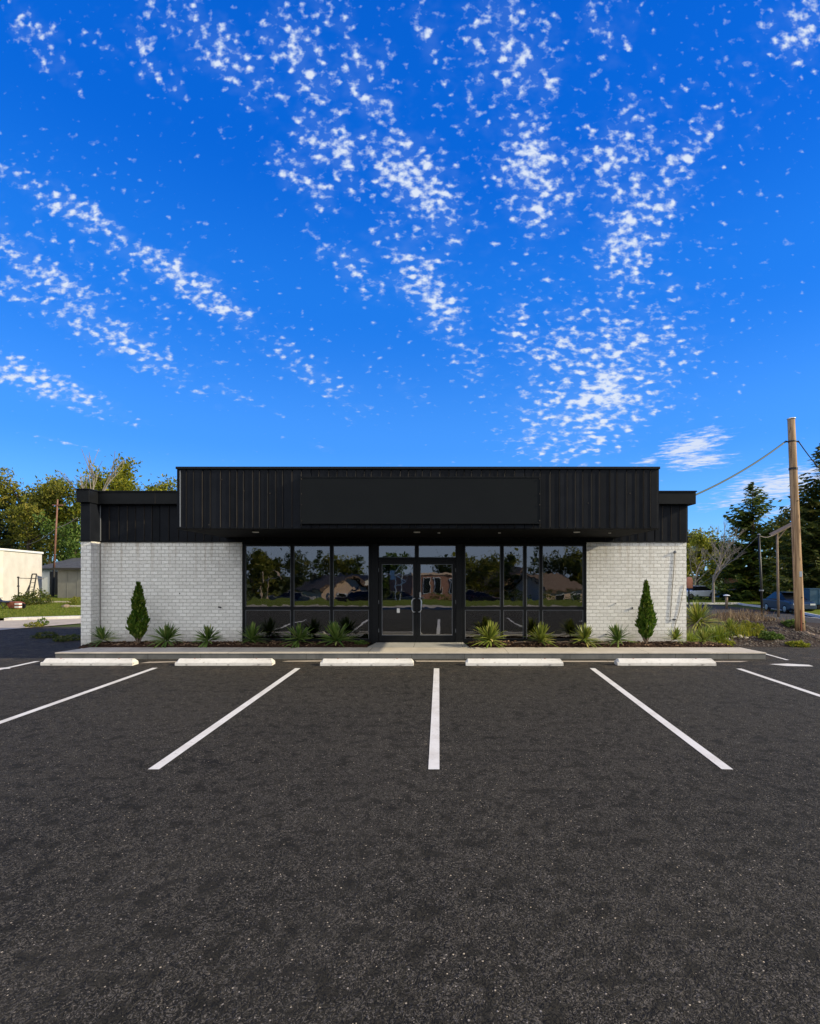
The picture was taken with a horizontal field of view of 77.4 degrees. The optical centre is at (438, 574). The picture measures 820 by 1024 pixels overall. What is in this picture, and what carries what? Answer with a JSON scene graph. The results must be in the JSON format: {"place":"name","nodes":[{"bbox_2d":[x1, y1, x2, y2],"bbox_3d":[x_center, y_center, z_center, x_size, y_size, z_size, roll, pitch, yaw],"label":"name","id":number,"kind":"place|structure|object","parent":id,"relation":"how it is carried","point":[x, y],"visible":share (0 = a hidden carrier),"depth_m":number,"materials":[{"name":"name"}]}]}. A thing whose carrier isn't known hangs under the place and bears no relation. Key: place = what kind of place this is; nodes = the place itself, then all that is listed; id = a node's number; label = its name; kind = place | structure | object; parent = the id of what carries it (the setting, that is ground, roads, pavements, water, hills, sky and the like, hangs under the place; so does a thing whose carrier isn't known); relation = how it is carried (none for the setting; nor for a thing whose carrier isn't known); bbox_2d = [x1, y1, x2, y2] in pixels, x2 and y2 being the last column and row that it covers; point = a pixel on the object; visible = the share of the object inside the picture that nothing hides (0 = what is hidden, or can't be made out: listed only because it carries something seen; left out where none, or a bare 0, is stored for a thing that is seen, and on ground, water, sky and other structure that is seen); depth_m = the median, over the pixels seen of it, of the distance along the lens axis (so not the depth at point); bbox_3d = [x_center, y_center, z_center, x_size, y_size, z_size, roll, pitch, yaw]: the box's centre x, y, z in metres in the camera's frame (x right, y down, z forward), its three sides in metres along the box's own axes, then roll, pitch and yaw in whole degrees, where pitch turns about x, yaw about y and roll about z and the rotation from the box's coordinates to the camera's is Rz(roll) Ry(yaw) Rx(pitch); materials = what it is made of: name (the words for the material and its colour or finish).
{"place":"outdoors","nodes":[
{"label":"outdoors","id":0,"kind":"place"},
{"bbox_2d":[0,618,80,629],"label":"sidewalk","id":1,"kind":"structure","parent":0,"point":[10,624],"depth_m":19.44,"materials":[{"name":"concrete"}]},
{"bbox_2d":[23,621,45,626],"bbox_3d":[-14.128,1.748,17.882,0.668,0.237,0.607,0,0,35],"label":"weed patch","id":2,"kind":"object","parent":1,"relation":"on","point":[36,624],"visible":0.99,"depth_m":17.82,"materials":[{"name":"green plant"}]},
{"bbox_2d":[4,615,80,620],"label":"lawn kerb","id":3,"kind":"structure","parent":1,"relation":"on","point":[46,617],"depth_m":20.79,"materials":[{"name":"white concrete"}]},
{"bbox_2d":[0,595,80,617],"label":"lawn","id":4,"kind":"structure","parent":0,"point":[41,609],"depth_m":25.01,"materials":[{"name":"green plant"}]},
{"bbox_2d":[1,601,25,608],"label":"pile","id":5,"kind":"object","parent":4,"relation":"on","point":[10,604],"visible":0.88,"depth_m":25.98,"materials":[{"name":"metal"}]},
{"bbox_2d":[0,471,34,549],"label":"tree","id":6,"kind":"object","parent":4,"relation":"on","point":[4,541],"visible":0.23,"depth_m":58.13,"materials":[{"name":"green plant"}]},
{"bbox_2d":[13,597,32,605],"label":"shrub","id":7,"kind":"object","parent":4,"relation":"on","point":[27,602],"visible":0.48,"depth_m":28.52,"materials":[{"name":"green plant"}]},
{"bbox_2d":[0,495,52,560],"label":"tree","id":8,"kind":"object","parent":4,"relation":"on","point":[15,528],"visible":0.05,"depth_m":70.87,"materials":[{"name":"green plant"}]},
{"bbox_2d":[11,593,43,604],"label":"shrub","id":9,"kind":"object","parent":4,"relation":"on","point":[37,599],"visible":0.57,"depth_m":29.39,"materials":[{"name":"green plant"}]},
{"bbox_2d":[17,573,43,601],"bbox_3d":[-24.719,0.861,30.861,1.611,1.836,0.392,0,0,0],"label":"climbing frame","id":10,"kind":"object","parent":4,"relation":"on","point":[31,578],"visible":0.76,"depth_m":30.95,"materials":[{"name":"black metal"}]},
{"bbox_2d":[17,588,54,603],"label":"shrub","id":11,"kind":"object","parent":4,"relation":"on","point":[44,595],"visible":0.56,"depth_m":30.19,"materials":[{"name":"green plant"}]},
{"bbox_2d":[0,467,79,563],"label":"tree","id":12,"kind":"object","parent":4,"relation":"on","point":[36,503],"visible":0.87,"depth_m":54.96,"materials":[{"name":"green plant"}]},
{"bbox_2d":[21,490,79,565],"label":"tree","id":13,"kind":"object","parent":4,"relation":"on","point":[43,541],"visible":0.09,"depth_m":68.54,"materials":[{"name":"green plant"}]},
{"bbox_2d":[32,511,80,561],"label":"tree","id":14,"kind":"object","parent":4,"relation":"on","point":[70,544],"visible":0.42,"depth_m":48.67,"materials":[{"name":"green plant"}]},
{"bbox_2d":[51,499,62,596],"bbox_3d":[-29.819,-2.017,40.000,0.895,7.743,0.200,0,0,0],"label":"utility pole","id":15,"kind":"object","parent":4,"relation":"on","point":[53,578],"visible":0.86,"depth_m":39.95,"materials":[{"name":"brown wood"}]},
{"bbox_2d":[42,558,80,594],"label":"open garage","id":16,"kind":"structure","parent":4,"relation":"on","point":[47,579],"depth_m":44.00,"materials":[{"name":"white metal"}]},
{"bbox_2d":[50,562,80,597],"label":"grey shed","id":17,"kind":"structure","parent":4,"relation":"on","point":[69,580],"depth_m":38.00,"materials":[{"name":"grey wood"}]},
{"bbox_2d":[35,470,98,549],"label":"tree","id":18,"kind":"object","parent":4,"relation":"on","point":[61,515],"visible":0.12,"depth_m":58.60,"materials":[{"name":"green plant"}]},
{"bbox_2d":[65,596,80,604],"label":"shrub","id":19,"kind":"object","parent":4,"relation":"on","point":[75,600],"visible":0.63,"depth_m":29.67,"materials":[{"name":"green plant"}]},
{"bbox_2d":[61,449,124,490],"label":"bare tree","id":20,"kind":"object","parent":4,"relation":"on","point":[90,468],"visible":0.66,"depth_m":49.50,"materials":[{"name":"grey plant"}]},
{"bbox_2d":[58,452,151,520],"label":"tree","id":21,"kind":"object","parent":4,"relation":"on","point":[121,481],"visible":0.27,"depth_m":54.39,"materials":[{"name":"green plant"}]},
{"bbox_2d":[91,468,176,490],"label":"tree","id":22,"kind":"object","parent":4,"relation":"on","point":[159,486],"visible":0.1,"depth_m":62.87,"materials":[{"name":"green plant"}]},
{"bbox_2d":[78,641,371,647],"bbox_3d":[-5.040,1.689,12.362,6.760,0.072,0.856,0,0,0],"label":"planting bed","id":23,"kind":"object","parent":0,"point":[227,645],"visible":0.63,"depth_m":12.09,"materials":[{"name":"brown soil"}]},
{"bbox_2d":[83,624,122,646],"bbox_3d":[-8.027,1.444,12.232,0.746,0.507,0.827,-8,5,24],"label":"yucca","id":24,"kind":"object","parent":23,"relation":"on","point":[101,634],"visible":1,"depth_m":12.23,"materials":[{"name":"green plant"}]},
{"bbox_2d":[125,581,149,643],"bbox_3d":[-7.230,0.931,12.301,0.540,1.558,0.466,0,0,0],"label":"columnar conifer","id":25,"kind":"object","parent":23,"relation":"on","point":[138,620],"visible":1,"depth_m":12.21,"materials":[{"name":"green plant"}]},
{"bbox_2d":[145,622,184,647],"bbox_3d":[-6.428,1.431,12.149,0.998,0.676,1.003,11,9,-17],"label":"yucca","id":26,"kind":"object","parent":23,"relation":"on","point":[168,632],"visible":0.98,"depth_m":12.12,"materials":[{"name":"green plant"}]},
{"bbox_2d":[192,624,225,647],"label":"yucca","id":27,"kind":"object","parent":23,"relation":"on","point":[208,632],"visible":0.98,"depth_m":12.14,"materials":[{"name":"green plant"}]},
{"bbox_2d":[234,622,270,643],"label":"yucca","id":28,"kind":"object","parent":23,"relation":"on","point":[251,635],"visible":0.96,"depth_m":12.20,"materials":[{"name":"green plant"}]},
{"bbox_2d":[279,623,313,647],"bbox_3d":[-3.378,1.402,12.185,0.934,0.627,0.871,13,11,39],"label":"yucca","id":29,"kind":"object","parent":23,"relation":"on","point":[299,635],"visible":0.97,"depth_m":12.10,"materials":[{"name":"green plant"}]},
{"bbox_2d":[316,621,356,647],"bbox_3d":[-2.386,1.369,12.190,1.090,0.647,1.011,0,0,-18],"label":"yucca","id":30,"kind":"object","parent":23,"relation":"on","point":[334,632],"visible":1,"depth_m":12.06,"materials":[{"name":"green plant"}]},
{"bbox_2d":[89,640,725,645],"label":"mulch chips","id":31,"kind":"object","parent":23,"relation":"on","point":[507,642],"visible":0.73,"depth_m":12.26,"materials":[{"name":"brown wood"}]},
{"bbox_2d":[0,576,792,626],"bbox_3d":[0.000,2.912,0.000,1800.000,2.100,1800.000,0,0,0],"label":"ground","id":32,"kind":"structure","parent":0,"point":[729,605],"depth_m":43.69,"materials":[{"name":"green plant"}]},
{"bbox_2d":[0,548,43,600],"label":"cream building","id":33,"kind":"structure","parent":32,"relation":"on","point":[14,564],"depth_m":35.01,"materials":[{"name":"paint"}]},
{"bbox_2d":[75,467,696,648],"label":"shop building","id":34,"kind":"structure","parent":32,"relation":"on","point":[373,555],"depth_m":12.80,"materials":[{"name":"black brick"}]},
{"bbox_2d":[242,544,371,643],"bbox_3d":[-3.292,0.492,12.890,3.245,2.515,0.110,0,0,0],"label":"shop window","id":35,"kind":"structure","parent":34,"relation":"in","point":[284,586],"depth_m":12.88,"materials":[{"name":"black glass"}]},
{"bbox_2d":[378,560,416,641],"bbox_3d":[-1.023,0.666,12.829,0.966,2.050,0.143,0,0,0],"label":"entrance door","id":36,"kind":"structure","parent":34,"relation":"in","point":[397,579],"depth_m":12.86,"materials":[{"name":"glass"}]},
{"bbox_2d":[417,560,455,641],"bbox_3d":[-0.041,0.666,12.829,0.986,2.050,0.143,0,0,0],"label":"entrance door","id":37,"kind":"structure","parent":34,"relation":"in","point":[436,579],"depth_m":12.86,"materials":[{"name":"glass"}]},
{"bbox_2d":[462,544,585,643],"bbox_3d":[2.163,0.492,12.890,3.115,2.515,0.110,0,0,0],"label":"shop window","id":38,"kind":"structure","parent":34,"relation":"in","point":[516,587],"depth_m":12.88,"materials":[{"name":"black glass"}]},
{"bbox_2d":[699,520,745,602],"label":"bare tree","id":39,"kind":"object","parent":32,"relation":"on","point":[720,559],"visible":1,"depth_m":49.70,"materials":[{"name":"grey plant"}]},
{"bbox_2d":[686,603,819,617],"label":"road kerb","id":40,"kind":"structure","parent":32,"relation":"on","point":[806,613],"depth_m":46.03,"materials":[{"name":"white concrete"}]},
{"bbox_2d":[724,567,792,591],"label":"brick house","id":41,"kind":"structure","parent":32,"relation":"on","point":[729,579],"depth_m":72.27,"materials":[{"name":"brown brick"}]},
{"bbox_2d":[769,523,790,616],"bbox_3d":[20.071,-0.225,29.883,1.400,5.685,0.385,0,0,0],"label":"utility pole frame","id":42,"kind":"object","parent":32,"relation":"on","point":[781,529],"visible":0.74,"depth_m":29.94,"materials":[{"name":"brown wood"}]},
{"bbox_2d":[0,627,819,1023],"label":"parking lot","id":43,"kind":"structure","parent":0,"point":[566,843],"depth_m":3.51,"materials":[{"name":"black asphalt"}]},
{"bbox_2d":[29,631,59,638],"bbox_3d":[-11.428,1.755,14.895,0.643,0.226,0.683,0,0,0],"label":"weed patch","id":44,"kind":"object","parent":43,"relation":"on","point":[52,633],"visible":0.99,"depth_m":14.82,"materials":[{"name":"green plant"}]},
{"bbox_2d":[52,633,80,641],"bbox_3d":[-10.333,1.764,14.304,0.866,0.220,0.868,0,0,-39],"label":"weed patch","id":45,"kind":"object","parent":43,"relation":"on","point":[61,639],"visible":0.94,"depth_m":14.14,"materials":[{"name":"green plant"}]},
{"bbox_2d":[0,668,155,723],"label":"parking line","id":46,"kind":"object","parent":43,"relation":"on","point":[45,706],"visible":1,"depth_m":7.58,"materials":[{"name":"paint"}]},
{"bbox_2d":[40,658,138,665],"bbox_3d":[-7.119,1.778,10.447,1.880,0.136,0.215,0,0,1],"label":"wheel stop","id":47,"kind":"object","parent":43,"relation":"on","point":[90,661],"visible":1,"depth_m":10.36,"materials":[{"name":"white concrete"}]},
{"bbox_2d":[149,668,299,768],"bbox_3d":[-2.723,1.841,7.435,0.105,0.001,5.210,0,0,-1],"label":"parking line","id":48,"kind":"object","parent":43,"relation":"on","point":[177,752],"visible":1,"depth_m":6.15,"materials":[{"name":"paint"}]},
{"bbox_2d":[175,658,274,665],"bbox_3d":[-4.341,1.778,10.438,1.960,0.136,0.215,0,0,0],"label":"wheel stop","id":49,"kind":"object","parent":43,"relation":"on","point":[225,662],"visible":1,"depth_m":10.36,"materials":[{"name":"white concrete"}]},
{"bbox_2d":[283,660,321,661],"bbox_3d":[-2.852,1.840,10.866,0.900,0.001,0.151,0,0,-1],"label":"gutter strip","id":50,"kind":"object","parent":43,"relation":"on","point":[305,661],"visible":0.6,"depth_m":10.80,"materials":[{"name":"concrete"}]},
{"bbox_2d":[320,658,413,665],"bbox_3d":[-1.440,1.778,10.418,1.880,0.136,0.215,0,0,0],"label":"wheel stop","id":51,"kind":"object","parent":43,"relation":"on","point":[370,662],"visible":1,"depth_m":10.33,"materials":[{"name":"white concrete"}]},
{"bbox_2d":[55,654,765,658],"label":"kerb","id":52,"kind":"structure","parent":43,"relation":"on","point":[452,656],"depth_m":11.14,"materials":[{"name":"concrete"}]},
{"bbox_2d":[55,647,765,653],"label":"kerb top","id":53,"kind":"structure","parent":52,"relation":"on","point":[416,650],"depth_m":11.44,"materials":[{"name":"concrete"}]},
{"bbox_2d":[428,668,438,768],"bbox_3d":[-0.035,1.841,7.425,0.115,0.001,5.190,0,0,0],"label":"parking line","id":54,"kind":"object","parent":43,"relation":"on","point":[434,750],"visible":1,"depth_m":6.15,"materials":[{"name":"paint"}]},
{"bbox_2d":[465,658,563,665],"bbox_3d":[1.545,1.778,10.418,1.970,0.136,0.215,0,0,0],"label":"wheel stop","id":55,"kind":"object","parent":43,"relation":"on","point":[509,662],"visible":1,"depth_m":10.33,"materials":[{"name":"white concrete"}]},
{"bbox_2d":[416,661,744,661],"bbox_3d":[3.050,1.840,10.830,7.100,0.001,0.140,0,0,0],"label":"gutter strip","id":56,"kind":"object","parent":43,"relation":"on","point":[565,661],"visible":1,"depth_m":10.80,"materials":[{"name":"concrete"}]},
{"bbox_2d":[590,668,731,768],"bbox_3d":[2.882,1.841,7.435,0.105,0.001,5.218,0,0,3],"label":"parking line","id":57,"kind":"object","parent":43,"relation":"on","point":[700,748],"visible":1,"depth_m":6.19,"materials":[{"name":"paint"}]},
{"bbox_2d":[614,658,715,665],"bbox_3d":[4.625,1.778,10.438,1.990,0.136,0.215,0,0,0],"label":"wheel stop","id":58,"kind":"object","parent":43,"relation":"on","point":[664,662],"visible":1,"depth_m":10.36,"materials":[{"name":"white concrete"}]},
{"bbox_2d":[739,669,819,696],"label":"parking line","id":59,"kind":"object","parent":43,"relation":"on","point":[798,688],"visible":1,"depth_m":8.63,"materials":[{"name":"paint"}]},
{"bbox_2d":[773,664,810,665],"bbox_3d":[7.176,1.841,10.415,0.764,0.001,0.294,0,0,5],"label":"painted patch","id":60,"kind":"object","parent":43,"relation":"on","point":[792,664],"visible":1,"depth_m":10.45,"materials":[{"name":"paint"}]},
{"bbox_2d":[0,0,819,575],"label":"sky","id":61,"kind":"structure","parent":0,"point":[234,233],"materials":[{"name":"blue"}]},
{"bbox_2d":[369,642,468,646],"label":"entrance walk","id":62,"kind":"structure","parent":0,"point":[419,644],"depth_m":12.41,"materials":[{"name":"concrete"}]},
{"bbox_2d":[467,641,731,646],"bbox_3d":[3.810,1.689,12.362,6.180,0.072,0.856,0,0,0],"label":"planting bed","id":63,"kind":"object","parent":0,"point":[526,644],"visible":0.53,"depth_m":12.07,"materials":[{"name":"brown soil"}]},
{"bbox_2d":[467,621,507,647],"bbox_3d":[1.224,1.414,12.072,0.984,0.683,1.080,3,10,-43],"label":"yucca","id":64,"kind":"object","parent":63,"relation":"on","point":[490,633],"visible":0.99,"depth_m":12.06,"materials":[{"name":"green plant"}]},
{"bbox_2d":[524,621,555,645],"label":"yucca","id":65,"kind":"object","parent":63,"relation":"on","point":[541,634],"visible":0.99,"depth_m":12.12,"materials":[{"name":"green plant"}]},
{"bbox_2d":[570,623,601,648],"bbox_3d":[3.509,1.419,12.148,0.863,0.570,0.889,0,0,-7],"label":"yucca","id":66,"kind":"object","parent":63,"relation":"on","point":[585,634],"visible":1,"depth_m":12.10,"materials":[{"name":"green plant"}]},
{"bbox_2d":[600,622,638,647],"bbox_3d":[4.275,1.421,12.169,0.931,0.581,0.924,-10,2,14],"label":"yucca","id":67,"kind":"object","parent":63,"relation":"on","point":[617,633],"visible":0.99,"depth_m":12.13,"materials":[{"name":"green plant"}]},
{"bbox_2d":[635,579,657,643],"bbox_3d":[5.006,0.912,12.316,0.520,1.598,0.458,0,-2,27],"label":"columnar conifer","id":68,"kind":"object","parent":63,"relation":"on","point":[646,622],"visible":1,"depth_m":12.23,"materials":[{"name":"green plant"}]},
{"bbox_2d":[664,626,685,643],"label":"yucca","id":69,"kind":"object","parent":63,"relation":"on","point":[675,634],"visible":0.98,"depth_m":12.25,"materials":[{"name":"green plant"}]},
{"bbox_2d":[690,625,717,643],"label":"yucca","id":70,"kind":"object","parent":63,"relation":"on","point":[703,635],"visible":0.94,"depth_m":12.55,"materials":[{"name":"green plant"}]},
{"bbox_2d":[686,577,692,606],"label":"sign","id":71,"kind":"object","parent":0,"point":[689,582],"visible":0.89,"depth_m":45.78,"materials":[{"name":"metal"}]},
{"bbox_2d":[686,597,759,603],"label":"grass","id":72,"kind":"structure","parent":0,"point":[719,601],"depth_m":53.93,"materials":[{"name":"green plant"}]},
{"bbox_2d":[686,613,819,646],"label":"gravel mound","id":73,"kind":"object","parent":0,"point":[766,642],"visible":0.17,"depth_m":14.54,"materials":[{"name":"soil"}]},
{"bbox_2d":[686,627,720,641],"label":"ornamental grass","id":74,"kind":"object","parent":73,"relation":"on","point":[691,637],"depth_m":13.14,"materials":[{"name":"green plant"}]},
{"bbox_2d":[686,600,724,634],"bbox_3d":[7.267,1.264,14.295,1.440,1.164,1.442,0,0,0],"label":"tall yucca","id":75,"kind":"object","parent":73,"relation":"on","point":[697,612],"visible":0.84,"depth_m":14.19,"materials":[{"name":"green plant"}]},
{"bbox_2d":[693,624,734,643],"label":"ornamental grass","id":76,"kind":"object","parent":73,"relation":"on","point":[716,635],"depth_m":13.30,"materials":[{"name":"green plant"}]},
{"bbox_2d":[709,625,732,643],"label":"yucca","id":77,"kind":"object","parent":73,"relation":"on","point":[720,629],"visible":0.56,"depth_m":13.26,"materials":[{"name":"green plant"}]},
{"bbox_2d":[715,639,735,646],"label":"ground plant","id":78,"kind":"object","parent":73,"relation":"on","point":[731,643],"visible":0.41,"depth_m":13.08,"materials":[{"name":"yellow plant"}]},
{"bbox_2d":[687,608,765,621],"bbox_3d":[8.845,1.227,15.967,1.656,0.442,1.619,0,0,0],"label":"dry grass","id":79,"kind":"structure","parent":73,"relation":"on","point":[718,616],"depth_m":15.76,"materials":[{"name":"brown plant"}]},
{"bbox_2d":[714,617,744,636],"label":"yucca","id":80,"kind":"object","parent":73,"relation":"on","point":[729,623],"visible":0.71,"depth_m":14.13,"materials":[{"name":"green plant"}]},
{"bbox_2d":[711,622,760,637],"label":"ornamental grass","id":81,"kind":"object","parent":73,"relation":"on","point":[741,629],"depth_m":13.99,"materials":[{"name":"green plant"}]},
{"bbox_2d":[726,607,775,614],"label":"dry grass","id":82,"kind":"structure","parent":73,"relation":"on","point":[752,612],"depth_m":16.75,"materials":[{"name":"brown plant"}]},
{"bbox_2d":[734,620,768,635],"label":"shrub","id":83,"kind":"object","parent":73,"relation":"on","point":[747,623],"visible":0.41,"depth_m":14.47,"materials":[{"name":"green plant"}]},
{"bbox_2d":[725,613,784,621],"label":"dry grass","id":84,"kind":"structure","parent":73,"relation":"on","point":[762,619],"depth_m":15.82,"materials":[{"name":"brown plant"}]},
{"bbox_2d":[757,534,763,614],"bbox_3d":[13.113,0.156,20.804,0.255,3.628,0.162,0,0,0],"label":"utility pole","id":85,"kind":"object","parent":73,"relation":"on","point":[761,590],"visible":0.93,"depth_m":20.77,"materials":[{"name":"brown wood"}]},
{"bbox_2d":[759,630,780,639],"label":"ground plant","id":86,"kind":"object","parent":73,"relation":"on","point":[771,636],"visible":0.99,"depth_m":13.65,"materials":[{"name":"green plant"}]},
{"bbox_2d":[780,619,805,626],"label":"ground plant","id":87,"kind":"object","parent":73,"relation":"on","point":[789,622],"visible":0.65,"depth_m":15.54,"materials":[{"name":"green plant"}]},
{"bbox_2d":[786,417,804,630],"bbox_3d":[10.405,-1.398,14.886,0.550,6.348,0.278,0,0,0],"label":"utility pole","id":88,"kind":"object","parent":73,"relation":"on","point":[799,615],"visible":0.98,"depth_m":14.82,"materials":[{"name":"brown wood"}]},
{"bbox_2d":[696,441,785,494],"bbox_3d":[8.261,-2.909,14.051,4.124,1.964,0.046,0,0,-24],"label":"overhead cable","id":89,"kind":"object","parent":88,"relation":"attached to","point":[741,470],"visible":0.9,"depth_m":14.08,"materials":[{"name":"grey plastic"}]},
{"bbox_2d":[784,640,810,646],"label":"ground plant","id":90,"kind":"object","parent":73,"relation":"on","point":[798,643],"visible":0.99,"depth_m":13.03,"materials":[{"name":"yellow plant"}]},
{"bbox_2d":[686,604,819,622],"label":"side road","id":91,"kind":"structure","parent":0,"point":[781,617],"depth_m":38.88,"materials":[{"name":"grey asphalt"}]},
{"bbox_2d":[763,592,816,612],"bbox_3d":[26.690,2.111,39.001,1.835,1.558,4.197,0,0,6],"label":"parked car","id":92,"kind":"object","parent":91,"relation":"on","point":[786,599],"visible":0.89,"depth_m":38.27,"materials":[{"name":"blue paint"}]},
{"bbox_2d":[686,587,819,614],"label":"lawn","id":93,"kind":"structure","parent":0,"point":[816,611],"depth_m":51.35,"materials":[{"name":"green plant"}]},
{"bbox_2d":[686,527,705,569],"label":"tree","id":94,"kind":"object","parent":93,"relation":"on","point":[691,536],"visible":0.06,"depth_m":83.03,"materials":[{"name":"green plant"}]},
{"bbox_2d":[686,586,717,598],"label":"parked car","id":95,"kind":"object","parent":93,"relation":"on","point":[703,591],"visible":0.55,"depth_m":57.23,"materials":[{"name":"white paint"}]},
{"bbox_2d":[686,544,717,585],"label":"bare tree","id":96,"kind":"object","parent":93,"relation":"on","point":[702,566],"visible":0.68,"depth_m":63.95,"materials":[{"name":"grey plant"}]},
{"bbox_2d":[686,526,729,586],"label":"tree","id":97,"kind":"object","parent":93,"relation":"on","point":[700,541],"visible":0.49,"depth_m":72.38,"materials":[{"name":"green plant"}]},
{"bbox_2d":[691,531,744,588],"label":"tree","id":98,"kind":"object","parent":93,"relation":"on","point":[722,579],"visible":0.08,"depth_m":77.24,"materials":[{"name":"green plant"}]},
{"bbox_2d":[694,482,792,601],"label":"spruce tree","id":99,"kind":"object","parent":93,"relation":"on","point":[746,587],"visible":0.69,"depth_m":55.46,"materials":[{"name":"green plant"}]},
{"bbox_2d":[754,443,819,593],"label":"spruce tree","id":100,"kind":"object","parent":93,"relation":"on","point":[810,548],"visible":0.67,"depth_m":44.20,"materials":[{"name":"green plant"}]},
{"bbox_2d":[761,499,816,572],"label":"tree","id":101,"kind":"object","parent":93,"relation":"on","point":[781,551],"visible":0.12,"depth_m":52.04,"materials":[{"name":"green plant"}]},
{"bbox_2d":[803,588,819,609],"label":"box trailer","id":102,"kind":"object","parent":93,"relation":"on","point":[812,594],"visible":0.45,"depth_m":40.10,"materials":[{"name":"blue paint"}]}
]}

